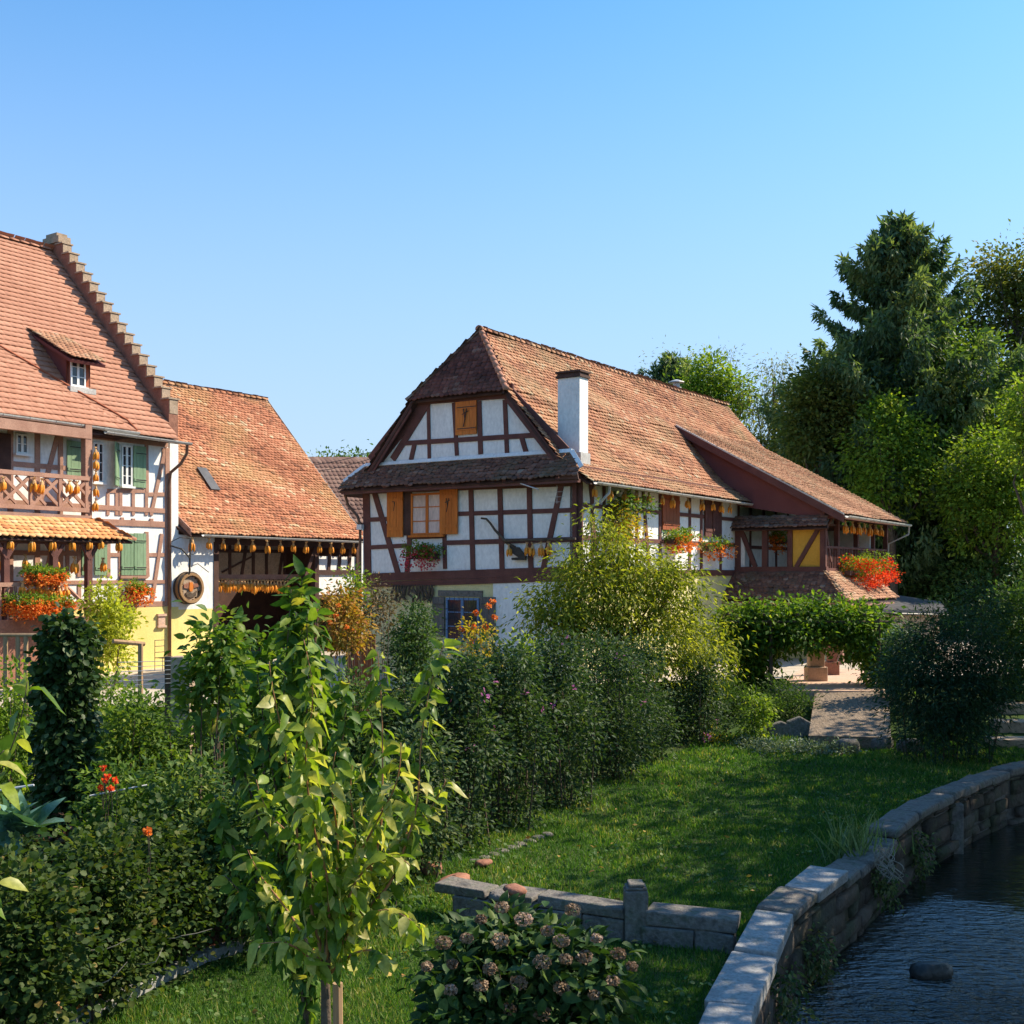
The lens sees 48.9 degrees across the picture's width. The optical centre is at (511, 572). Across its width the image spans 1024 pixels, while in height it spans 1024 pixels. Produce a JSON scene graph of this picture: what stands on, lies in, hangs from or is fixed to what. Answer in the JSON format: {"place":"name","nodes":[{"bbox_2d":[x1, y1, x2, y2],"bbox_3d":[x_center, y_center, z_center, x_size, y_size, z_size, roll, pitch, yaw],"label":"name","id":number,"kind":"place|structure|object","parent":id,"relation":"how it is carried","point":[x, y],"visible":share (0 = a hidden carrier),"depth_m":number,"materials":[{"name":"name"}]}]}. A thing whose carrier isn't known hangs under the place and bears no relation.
{"place":"outdoors","nodes":[
{"label":"outdoors","id":0,"kind":"place"},
{"bbox_2d":[0,678,1023,1023],"bbox_3d":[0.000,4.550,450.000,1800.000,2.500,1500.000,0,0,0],"label":"ground","id":1,"kind":"structure","parent":0,"point":[650,870],"depth_m":17.18,"materials":[{"name":"green plant"}]},
{"bbox_2d":[0,654,35,804],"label":"garden shrub","id":2,"kind":"object","parent":1,"relation":"on","point":[16,702],"visible":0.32,"depth_m":17.36,"materials":[{"name":"green plant"}]},
{"bbox_2d":[0,633,35,750],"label":"fence","id":3,"kind":"object","parent":1,"relation":"on","point":[17,636],"visible":0.43,"depth_m":21.96,"materials":[{"name":"brown wood"}]},
{"bbox_2d":[0,675,65,919],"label":"pear branch tree","id":4,"kind":"object","parent":1,"relation":"on","point":[9,743],"visible":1,"depth_m":5.60,"materials":[{"name":"green plant"}]},
{"bbox_2d":[0,815,122,1023],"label":"currant bush","id":5,"kind":"object","parent":1,"relation":"on","point":[29,926],"visible":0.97,"depth_m":9.36,"materials":[{"name":"green plant"}]},
{"bbox_2d":[93,658,154,799],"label":"garden shrub","id":6,"kind":"object","parent":1,"relation":"on","point":[109,693],"visible":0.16,"depth_m":18.41,"materials":[{"name":"green plant"}]},
{"bbox_2d":[112,639,144,730],"bbox_3d":[-7.416,2.389,21.836,0.126,2.222,0.673,0,0,41],"label":"railing","id":7,"kind":"object","parent":1,"relation":"on","point":[140,644],"visible":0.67,"depth_m":21.96,"materials":[{"name":"grey metal"}]},
{"bbox_2d":[92,680,192,811],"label":"garden shrub","id":8,"kind":"object","parent":1,"relation":"on","point":[110,749],"visible":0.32,"depth_m":16.38,"materials":[{"name":"green plant"}]},
{"bbox_2d":[95,680,234,835],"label":"garden shrub","id":9,"kind":"object","parent":1,"relation":"on","point":[171,754],"visible":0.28,"depth_m":16.67,"materials":[{"name":"green plant"}]},
{"bbox_2d":[171,656,194,770],"bbox_3d":[-5.843,2.871,20.000,0.340,2.763,0.340,0,0,0],"label":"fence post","id":10,"kind":"object","parent":1,"relation":"on","point":[176,661],"visible":0.24,"depth_m":19.83,"materials":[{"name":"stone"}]},
{"bbox_2d":[35,903,346,1023],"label":"bed mulch","id":11,"kind":"object","parent":1,"relation":"on","point":[161,964],"visible":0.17,"depth_m":12.40,"materials":[{"name":"brown soil"}]},
{"bbox_2d":[0,790,65,855],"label":"agave","id":12,"kind":"object","parent":11,"relation":"on","point":[24,819],"visible":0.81,"depth_m":11.41,"materials":[{"name":"green plant"}]},
{"bbox_2d":[0,784,71,905],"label":"currant bush","id":13,"kind":"object","parent":11,"relation":"on","point":[36,837],"visible":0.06,"depth_m":12.47,"materials":[{"name":"green plant"}]},
{"bbox_2d":[17,601,109,871],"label":"ivy column","id":14,"kind":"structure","parent":11,"relation":"on","point":[64,671],"depth_m":13.76,"materials":[{"name":"green plant"}]},
{"bbox_2d":[3,802,200,1023],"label":"currant bush","id":15,"kind":"object","parent":11,"relation":"on","point":[112,883],"visible":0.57,"depth_m":10.73,"materials":[{"name":"green plant"}]},
{"bbox_2d":[51,744,191,874],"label":"rose bush","id":16,"kind":"object","parent":11,"relation":"on","point":[121,779],"visible":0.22,"depth_m":12.98,"materials":[{"name":"green plant"}]},
{"bbox_2d":[66,792,238,982],"bbox_3d":[-3.788,3.397,11.837,1.892,2.102,1.753,0,0,31],"label":"currant bush","id":17,"kind":"object","parent":11,"relation":"on","point":[193,895],"visible":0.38,"depth_m":11.67,"materials":[{"name":"green plant"}]},
{"bbox_2d":[122,738,253,929],"bbox_3d":[-3.696,3.140,13.024,2.080,2.462,2.202,0,0,0],"label":"rose bush","id":18,"kind":"object","parent":11,"relation":"on","point":[199,809],"visible":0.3,"depth_m":12.81,"materials":[{"name":"green plant"}]},
{"bbox_2d":[146,591,276,859],"bbox_3d":[-3.800,2.230,14.520,1.506,4.029,1.510,0,0,19],"label":"fig bush","id":19,"kind":"object","parent":11,"relation":"on","point":[211,674],"visible":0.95,"depth_m":14.36,"materials":[{"name":"green plant"}]},
{"bbox_2d":[179,760,337,969],"bbox_3d":[-2.768,3.196,12.522,1.963,2.555,1.990,0,0,0],"label":"rose bush","id":20,"kind":"object","parent":11,"relation":"on","point":[242,931],"visible":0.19,"depth_m":12.24,"materials":[{"name":"green plant"}]},
{"bbox_2d":[221,621,305,823],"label":"fig bush","id":21,"kind":"object","parent":11,"relation":"on","point":[265,655],"visible":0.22,"depth_m":15.75,"materials":[{"name":"green plant"}]},
{"bbox_2d":[317,747,433,913],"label":"rose bush","id":22,"kind":"object","parent":11,"relation":"on","point":[392,898],"visible":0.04,"depth_m":13.69,"materials":[{"name":"green plant"}]},
{"bbox_2d":[56,913,349,1023],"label":"bed edging","id":23,"kind":"object","parent":1,"relation":"on","point":[219,952],"visible":0.26,"depth_m":11.80,"materials":[{"name":"stone"}]},
{"bbox_2d":[172,695,273,817],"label":"garden shrub","id":24,"kind":"object","parent":1,"relation":"on","point":[205,740],"visible":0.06,"depth_m":17.31,"materials":[{"name":"green plant"}]},
{"bbox_2d":[202,554,418,1023],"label":"leafy shoot tree","id":25,"kind":"object","parent":1,"relation":"on","point":[299,629],"visible":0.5,"depth_m":9.18,"materials":[{"name":"green plant"}]},
{"bbox_2d":[333,981,342,1023],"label":"tree stake","id":26,"kind":"object","parent":1,"relation":"on","point":[337,1005],"visible":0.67,"depth_m":6.73,"materials":[{"name":"brown wood"}]},
{"bbox_2d":[226,637,467,1023],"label":"young cherry tree","id":27,"kind":"object","parent":1,"relation":"on","point":[334,900],"visible":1,"depth_m":6.50,"materials":[{"name":"green plant"}]},
{"bbox_2d":[316,579,382,753],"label":"shrub","id":28,"kind":"object","parent":1,"relation":"on","point":[346,617],"visible":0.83,"depth_m":23.93,"materials":[{"name":"orange plant"}]},
{"bbox_2d":[326,562,381,749],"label":"yellow twig shrub","id":29,"kind":"object","parent":1,"relation":"on","point":[357,583],"visible":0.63,"depth_m":24.58,"materials":[{"name":"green plant"}]},
{"bbox_2d":[308,656,401,803],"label":"garden shrub","id":30,"kind":"object","parent":1,"relation":"on","point":[358,750],"visible":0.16,"depth_m":17.84,"materials":[{"name":"green plant"}]},
{"bbox_2d":[346,634,374,711],"bbox_3d":[-3.493,2.563,26.015,0.678,2.274,0.030,0,0,0],"label":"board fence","id":31,"kind":"object","parent":1,"relation":"on","point":[368,663],"visible":0.13,"depth_m":26.00,"materials":[{"name":"brown wood"}]},
{"bbox_2d":[347,572,408,733],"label":"dry shrub","id":32,"kind":"object","parent":1,"relation":"on","point":[382,609],"visible":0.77,"depth_m":26.98,"materials":[{"name":"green plant"}]},
{"bbox_2d":[354,645,462,811],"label":"garden shrub","id":33,"kind":"object","parent":1,"relation":"on","point":[401,691],"visible":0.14,"depth_m":18.50,"materials":[{"name":"green plant"}]},
{"bbox_2d":[355,707,483,887],"bbox_3d":[-1.442,3.144,15.579,2.074,2.598,2.013,0,0,16],"label":"rose bush","id":34,"kind":"object","parent":1,"relation":"on","point":[433,762],"visible":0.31,"depth_m":15.43,"materials":[{"name":"green plant"}]},
{"bbox_2d":[386,632,530,854],"bbox_3d":[-0.847,2.729,17.753,2.312,3.592,3.054,0,0,0],"label":"hibiscus shrub","id":35,"kind":"object","parent":1,"relation":"on","point":[470,720],"visible":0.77,"depth_m":17.08,"materials":[{"name":"green plant"}]},
{"bbox_2d":[447,607,503,788],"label":"dahlia plant","id":36,"kind":"object","parent":1,"relation":"on","point":[477,631],"visible":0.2,"depth_m":22.04,"materials":[{"name":"green plant"}]},
{"bbox_2d":[450,608,574,831],"bbox_3d":[-0.144,2.619,19.108,2.424,4.045,3.038,0,0,0],"label":"hibiscus shrub","id":37,"kind":"object","parent":1,"relation":"on","point":[524,705],"visible":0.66,"depth_m":18.47,"materials":[{"name":"green plant"}]},
{"bbox_2d":[394,890,652,1023],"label":"hydrangea","id":38,"kind":"object","parent":1,"relation":"on","point":[496,970],"visible":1,"depth_m":9.29,"materials":[{"name":"green plant"}]},
{"bbox_2d":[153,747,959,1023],"bbox_3d":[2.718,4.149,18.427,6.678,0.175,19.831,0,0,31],"label":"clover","id":39,"kind":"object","parent":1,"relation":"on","point":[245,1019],"visible":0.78,"depth_m":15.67,"materials":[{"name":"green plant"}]},
{"bbox_2d":[510,617,627,815],"bbox_3d":[0.781,2.834,20.915,2.659,4.052,3.132,0,0,0],"label":"hibiscus shrub","id":40,"kind":"object","parent":1,"relation":"on","point":[569,661],"visible":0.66,"depth_m":20.29,"materials":[{"name":"green plant"}]},
{"bbox_2d":[434,876,740,953],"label":"stone wall","id":41,"kind":"structure","parent":1,"relation":"on","point":[632,915],"depth_m":12.64,"materials":[{"name":"grey stone"}]},
{"bbox_2d":[561,619,666,784],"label":"hibiscus shrub","id":42,"kind":"object","parent":1,"relation":"on","point":[610,661],"visible":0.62,"depth_m":22.71,"materials":[{"name":"green plant"}]},
{"bbox_2d":[485,488,758,714],"bbox_3d":[2.767,1.011,28.732,7.020,6.364,4.493,0,0,0],"label":"peach tree","id":43,"kind":"object","parent":1,"relation":"on","point":[571,609],"visible":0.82,"depth_m":28.46,"materials":[{"name":"green plant"}]},
{"bbox_2d":[337,325,911,679],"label":"timbered house","id":44,"kind":"structure","parent":1,"relation":"on","point":[507,436],"depth_m":37.25,"materials":[{"name":"brown tile"}]},
{"bbox_2d":[390,585,433,602],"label":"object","id":45,"kind":"object","parent":44,"relation":"hanging from","point":[422,590],"visible":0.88,"depth_m":36.88,"materials":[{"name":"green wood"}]},
{"bbox_2d":[398,538,445,571],"bbox_3d":[-2.939,-0.546,36.539,1.645,1.130,0.976,0,0,36],"label":"flower box","id":46,"kind":"object","parent":44,"relation":"attached to","point":[428,553],"visible":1,"depth_m":36.39,"materials":[{"name":"red plant"}]},
{"bbox_2d":[408,492,444,537],"bbox_3d":[-2.789,-1.868,36.700,1.444,1.441,0.140,0,0,34],"label":"window","id":47,"kind":"structure","parent":44,"relation":"in","point":[424,506],"depth_m":36.74,"materials":[{"name":"orange wood"}]},
{"bbox_2d":[443,598,479,642],"bbox_3d":[-1.599,1.535,35.869,1.424,1.441,0.140,0,0,34],"label":"window","id":48,"kind":"structure","parent":44,"relation":"in","point":[474,603],"depth_m":35.95,"materials":[{"name":"blue paint"}]},
{"bbox_2d":[602,496,654,560],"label":"climbing vine","id":49,"kind":"object","parent":44,"relation":"attached to","point":[632,525],"visible":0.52,"depth_m":35.11,"materials":[{"name":"green plant"}]},
{"bbox_2d":[603,489,660,674],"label":"climbing vine","id":50,"kind":"object","parent":44,"relation":"attached to","point":[629,503],"visible":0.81,"depth_m":35.35,"materials":[{"name":"green plant"}]},
{"bbox_2d":[662,526,701,554],"bbox_3d":[5.800,-1.088,38.704,1.027,1.075,1.837,0,0,41],"label":"flower box","id":51,"kind":"object","parent":44,"relation":"attached to","point":[680,537],"visible":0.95,"depth_m":38.47,"materials":[{"name":"orange plant"}]},
{"bbox_2d":[700,534,738,561],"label":"flower box","id":52,"kind":"object","parent":44,"relation":"attached to","point":[717,546],"visible":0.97,"depth_m":41.07,"materials":[{"name":"orange plant"}]},
{"bbox_2d":[827,549,905,590],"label":"flower box","id":53,"kind":"object","parent":44,"relation":"attached to","point":[865,568],"visible":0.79,"depth_m":43.17,"materials":[{"name":"red plant"}]},
{"bbox_2d":[575,623,691,761],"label":"hibiscus shrub","id":54,"kind":"object","parent":1,"relation":"on","point":[655,666],"visible":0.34,"depth_m":25.11,"materials":[{"name":"green plant"}]},
{"bbox_2d":[653,643,751,747],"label":"hibiscus shrub","id":55,"kind":"object","parent":1,"relation":"on","point":[701,726],"visible":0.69,"depth_m":27.45,"materials":[{"name":"green plant"}]},
{"bbox_2d":[663,344,770,431],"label":"tree","id":56,"kind":"object","parent":1,"relation":"on","point":[708,385],"visible":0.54,"depth_m":73.14,"materials":[{"name":"green plant"}]},
{"bbox_2d":[731,683,787,739],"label":"young shrub","id":57,"kind":"object","parent":1,"relation":"on","point":[762,724],"visible":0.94,"depth_m":27.44,"materials":[{"name":"green plant"}]},
{"bbox_2d":[718,352,806,451],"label":"birch tree","id":58,"kind":"object","parent":1,"relation":"on","point":[760,416],"visible":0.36,"depth_m":71.84,"materials":[{"name":"green plant"}]},
{"bbox_2d":[697,664,828,721],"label":"reedy shrub","id":59,"kind":"object","parent":1,"relation":"on","point":[781,704],"visible":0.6,"depth_m":29.58,"materials":[{"name":"green plant"}]},
{"bbox_2d":[743,391,793,457],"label":"tree","id":60,"kind":"object","parent":1,"relation":"on","point":[760,437],"visible":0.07,"depth_m":69.24,"materials":[{"name":"green plant"}]},
{"bbox_2d":[730,727,867,756],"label":"silver cushion plant","id":61,"kind":"object","parent":1,"relation":"on","point":[827,748],"visible":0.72,"depth_m":26.23,"materials":[{"name":"green plant"}]},
{"bbox_2d":[786,716,811,736],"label":"stone slab","id":62,"kind":"structure","parent":1,"relation":"on","point":[799,724],"depth_m":27.91,"materials":[{"name":"grey stone"}]},
{"bbox_2d":[703,585,916,697],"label":"vine arch","id":63,"kind":"structure","parent":1,"relation":"on","point":[802,623],"depth_m":31.97,"materials":[{"name":"green plant"}]},
{"bbox_2d":[776,669,893,701],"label":"terrace","id":64,"kind":"structure","parent":1,"relation":"on","point":[843,678],"depth_m":32.83,"materials":[{"name":"beige stone"}]},
{"bbox_2d":[804,640,827,680],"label":"gate pillar","id":65,"kind":"structure","parent":64,"relation":"on","point":[815,669],"depth_m":33.52,"materials":[{"name":"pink stone"}]},
{"bbox_2d":[806,806,887,863],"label":"grass tuft","id":66,"kind":"object","parent":1,"relation":"on","point":[839,845],"visible":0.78,"depth_m":16.17,"materials":[{"name":"green plant"}]},
{"bbox_2d":[809,689,890,749],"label":"cobbled ramp","id":67,"kind":"structure","parent":1,"relation":"on","point":[832,716],"depth_m":28.32,"materials":[{"name":"grey stone"}]},
{"bbox_2d":[699,760,1023,1023],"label":"retaining wall","id":68,"kind":"structure","parent":1,"relation":"on","point":[836,898],"depth_m":14.66,"materials":[{"name":"stone"}]},
{"bbox_2d":[770,955,823,1023],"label":"wall weed","id":69,"kind":"object","parent":68,"relation":"attached to","point":[781,997],"depth_m":11.74,"materials":[{"name":"green plant"}]},
{"bbox_2d":[800,922,846,985],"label":"wall weed","id":70,"kind":"object","parent":68,"relation":"attached to","point":[822,953],"depth_m":13.31,"materials":[{"name":"green plant"}]},
{"bbox_2d":[873,844,903,882],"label":"dry roots","id":71,"kind":"object","parent":68,"relation":"hanging from","point":[879,861],"visible":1,"depth_m":15.61,"materials":[{"name":"grey plant"}]},
{"bbox_2d":[870,852,911,915],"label":"wall weed","id":72,"kind":"object","parent":68,"relation":"attached to","point":[881,889],"depth_m":15.89,"materials":[{"name":"green plant"}]},
{"bbox_2d":[909,829,940,881],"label":"wall weed","id":73,"kind":"object","parent":68,"relation":"attached to","point":[920,859],"depth_m":17.75,"materials":[{"name":"green plant"}]},
{"bbox_2d":[756,209,1023,595],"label":"spruce tree","id":74,"kind":"object","parent":1,"relation":"on","point":[896,281],"visible":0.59,"depth_m":59.08,"materials":[{"name":"green plant"}]},
{"bbox_2d":[825,385,968,594],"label":"ash tree","id":75,"kind":"object","parent":1,"relation":"on","point":[896,438],"visible":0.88,"depth_m":56.28,"materials":[{"name":"green plant"}]},
{"bbox_2d":[865,616,939,712],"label":"riverside bush","id":76,"kind":"object","parent":1,"relation":"on","point":[890,648],"visible":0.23,"depth_m":29.95,"materials":[{"name":"green plant"}]},
{"bbox_2d":[848,568,1023,766],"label":"riverside bush","id":77,"kind":"object","parent":1,"relation":"on","point":[950,668],"visible":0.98,"depth_m":24.76,"materials":[{"name":"green plant"}]},
{"bbox_2d":[876,494,1007,601],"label":"tree","id":78,"kind":"object","parent":1,"relation":"on","point":[920,594],"visible":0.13,"depth_m":58.31,"materials":[{"name":"green plant"}]},
{"bbox_2d":[872,307,1023,630],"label":"tree","id":79,"kind":"object","parent":1,"relation":"on","point":[954,345],"visible":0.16,"depth_m":58.42,"materials":[{"name":"green plant"}]},
{"bbox_2d":[907,404,1023,594],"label":"ash tree","id":80,"kind":"object","parent":1,"relation":"on","point":[993,506],"visible":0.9,"depth_m":54.36,"materials":[{"name":"green plant"}]},
{"bbox_2d":[911,515,1023,640],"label":"tree","id":81,"kind":"object","parent":1,"relation":"on","point":[967,563],"visible":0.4,"depth_m":55.01,"materials":[{"name":"green plant"}]},
{"bbox_2d":[939,219,1023,555],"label":"tree","id":82,"kind":"object","parent":1,"relation":"on","point":[1005,283],"visible":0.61,"depth_m":63.39,"materials":[{"name":"green plant"}]},
{"bbox_2d":[969,572,1023,712],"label":"riverside bush","id":83,"kind":"object","parent":1,"relation":"on","point":[1018,628],"visible":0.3,"depth_m":30.74,"materials":[{"name":"green plant"}]},
{"bbox_2d":[985,690,1023,747],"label":"stone steps","id":84,"kind":"structure","parent":1,"relation":"on","point":[1016,740],"depth_m":28.11,"materials":[{"name":"stone"}]},
{"bbox_2d":[989,369,1023,515],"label":"tree","id":85,"kind":"object","parent":1,"relation":"on","point":[1012,437],"visible":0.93,"depth_m":50.17,"materials":[{"name":"green plant"}]},
{"bbox_2d":[0,634,1023,706],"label":"yard","id":86,"kind":"structure","parent":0,"point":[788,668],"depth_m":36.06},
{"bbox_2d":[0,231,192,686],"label":"stepped gable house","id":87,"kind":"structure","parent":86,"relation":"on","point":[80,380],"depth_m":37.34,"materials":[{"name":"orange tile"}]},
{"bbox_2d":[0,433,10,499],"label":"door","id":88,"kind":"structure","parent":87,"relation":"in","point":[5,439],"depth_m":33.95,"materials":[{"name":"brown wood"}]},
{"bbox_2d":[0,589,82,623],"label":"flower box","id":89,"kind":"object","parent":87,"relation":"attached to","point":[35,606],"visible":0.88,"depth_m":32.17,"materials":[{"name":"orange plant"}]},
{"bbox_2d":[17,562,71,588],"bbox_3d":[-13.650,0.102,32.953,1.058,0.878,1.546,0,0,33],"label":"flower box","id":90,"kind":"object","parent":87,"relation":"on","point":[45,574],"visible":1,"depth_m":32.72,"materials":[{"name":"orange plant"}]},
{"bbox_2d":[70,356,85,387],"bbox_3d":[-14.243,-6.553,37.030,0.140,1.035,0.671,0,0,34],"label":"window","id":91,"kind":"structure","parent":87,"relation":"in","point":[77,371],"depth_m":37.01,"materials":[{"name":"white paint"}]},
{"bbox_2d":[119,445,135,488],"bbox_3d":[-12.805,-3.516,37.517,0.140,1.425,0.532,0,0,34],"label":"window","id":92,"kind":"structure","parent":87,"relation":"in","point":[126,451],"depth_m":37.50,"materials":[{"name":"white paint"}]},
{"bbox_2d":[121,577,156,606],"bbox_3d":[-12.441,0.685,37.555,0.980,1.099,1.336,0,0,16],"label":"flower box","id":93,"kind":"object","parent":87,"relation":"attached to","point":[133,587],"visible":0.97,"depth_m":37.41,"materials":[{"name":"orange plant"}]},
{"bbox_2d":[173,572,203,603],"bbox_3d":[-11.331,0.547,39.467,0.380,1.154,1.154,0,0,34],"label":"barrel emblem","id":94,"kind":"object","parent":87,"relation":"attached to","point":[188,588],"visible":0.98,"depth_m":39.31,"materials":[{"name":"brown wood"}]},
{"bbox_2d":[72,568,148,688],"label":"yellow green vine","id":95,"kind":"object","parent":86,"relation":"on","point":[109,614],"visible":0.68,"depth_m":31.26,"materials":[{"name":"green plant"}]},
{"bbox_2d":[163,379,362,663],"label":"barn","id":96,"kind":"structure","parent":86,"relation":"on","point":[248,471],"depth_m":45.11,"materials":[{"name":"tile"}]},
{"bbox_2d":[309,457,370,607],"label":"building","id":97,"kind":"structure","parent":86,"relation":"on","point":[334,478],"depth_m":60.09,"materials":[{"name":"tile"}]},
{"bbox_2d":[375,595,447,699],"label":"climbing plant","id":98,"kind":"object","parent":86,"relation":"on","point":[416,637],"visible":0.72,"depth_m":30.68,"materials":[{"name":"green plant"}]},
{"bbox_2d":[761,343,918,523],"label":"tree","id":99,"kind":"object","parent":86,"relation":"on","point":[812,402],"visible":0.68,"depth_m":59.03,"materials":[{"name":"green plant"}]},
{"bbox_2d":[877,595,947,654],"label":"shed","id":100,"kind":"structure","parent":86,"relation":"on","point":[908,602],"depth_m":44.05,"materials":[{"name":"stone"}]},
{"bbox_2d":[0,0,1023,575],"label":"sky","id":101,"kind":"structure","parent":0,"point":[308,207],"materials":[{"name":"blue"}]},
{"bbox_2d":[636,349,703,387],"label":"pine tree","id":102,"kind":"object","parent":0,"point":[668,364],"visible":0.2,"depth_m":77.00,"materials":[{"name":"green plant"}]},
{"bbox_2d":[784,822,1023,1023],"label":"water","id":103,"kind":"structure","parent":0,"point":[963,916],"depth_m":14.58,"materials":[{"name":"blue liquid"}]},
{"bbox_2d":[909,961,953,979],"bbox_3d":[5.101,4.864,13.738,0.510,0.217,0.304,0,0,0],"label":"river rock","id":104,"kind":"object","parent":103,"relation":"in","point":[929,970],"visible":0.97,"depth_m":13.63,"materials":[{"name":"stone"}]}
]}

